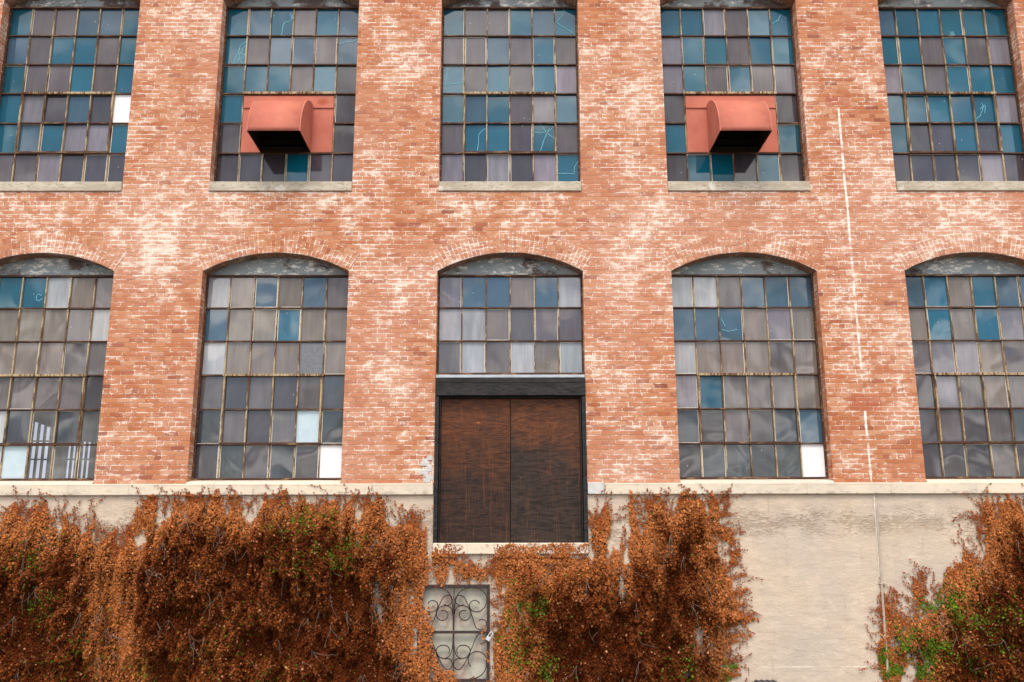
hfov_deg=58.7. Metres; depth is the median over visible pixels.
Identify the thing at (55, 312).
window
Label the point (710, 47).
window
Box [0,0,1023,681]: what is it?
factory building
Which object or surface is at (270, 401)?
window
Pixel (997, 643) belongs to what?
climbing ivy
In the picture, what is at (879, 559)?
conduit pipe
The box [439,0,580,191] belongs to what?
window
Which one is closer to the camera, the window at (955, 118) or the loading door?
the loading door
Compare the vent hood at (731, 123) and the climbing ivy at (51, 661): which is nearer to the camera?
the climbing ivy at (51, 661)
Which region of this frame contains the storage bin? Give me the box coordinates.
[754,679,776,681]
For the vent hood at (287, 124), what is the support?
attached to the factory building
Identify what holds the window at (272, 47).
in the factory building
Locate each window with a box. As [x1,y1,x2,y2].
[0,0,139,191]
[0,258,113,483]
[27,421,52,477]
[63,441,93,477]
[186,257,348,483]
[209,0,358,191]
[437,257,583,372]
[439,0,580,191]
[660,0,810,190]
[671,257,833,482]
[878,0,1023,190]
[905,257,1023,481]
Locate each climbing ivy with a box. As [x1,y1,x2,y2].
[0,485,144,681]
[76,484,507,681]
[481,483,762,681]
[857,483,1023,681]
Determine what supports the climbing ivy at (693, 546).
attached to the factory building
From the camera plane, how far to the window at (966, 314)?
15.49 m
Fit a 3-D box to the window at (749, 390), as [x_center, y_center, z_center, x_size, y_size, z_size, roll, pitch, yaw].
[3.972,0.417,15.343,2.501,3.922,0.330,0,-13,0]
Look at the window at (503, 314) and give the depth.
15.64 m
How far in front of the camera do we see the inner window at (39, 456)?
16.96 m
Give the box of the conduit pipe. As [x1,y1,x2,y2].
[873,494,888,678]
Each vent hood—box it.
[240,96,333,152]
[685,96,778,151]
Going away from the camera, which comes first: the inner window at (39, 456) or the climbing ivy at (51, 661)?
the climbing ivy at (51, 661)
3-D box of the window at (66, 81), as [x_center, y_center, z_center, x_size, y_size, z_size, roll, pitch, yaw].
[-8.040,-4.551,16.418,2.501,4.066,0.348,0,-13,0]
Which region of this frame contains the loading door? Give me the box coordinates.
[433,373,588,553]
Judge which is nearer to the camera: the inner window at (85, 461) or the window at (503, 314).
the window at (503, 314)
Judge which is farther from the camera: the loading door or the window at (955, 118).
the window at (955, 118)
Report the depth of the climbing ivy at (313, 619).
14.19 m

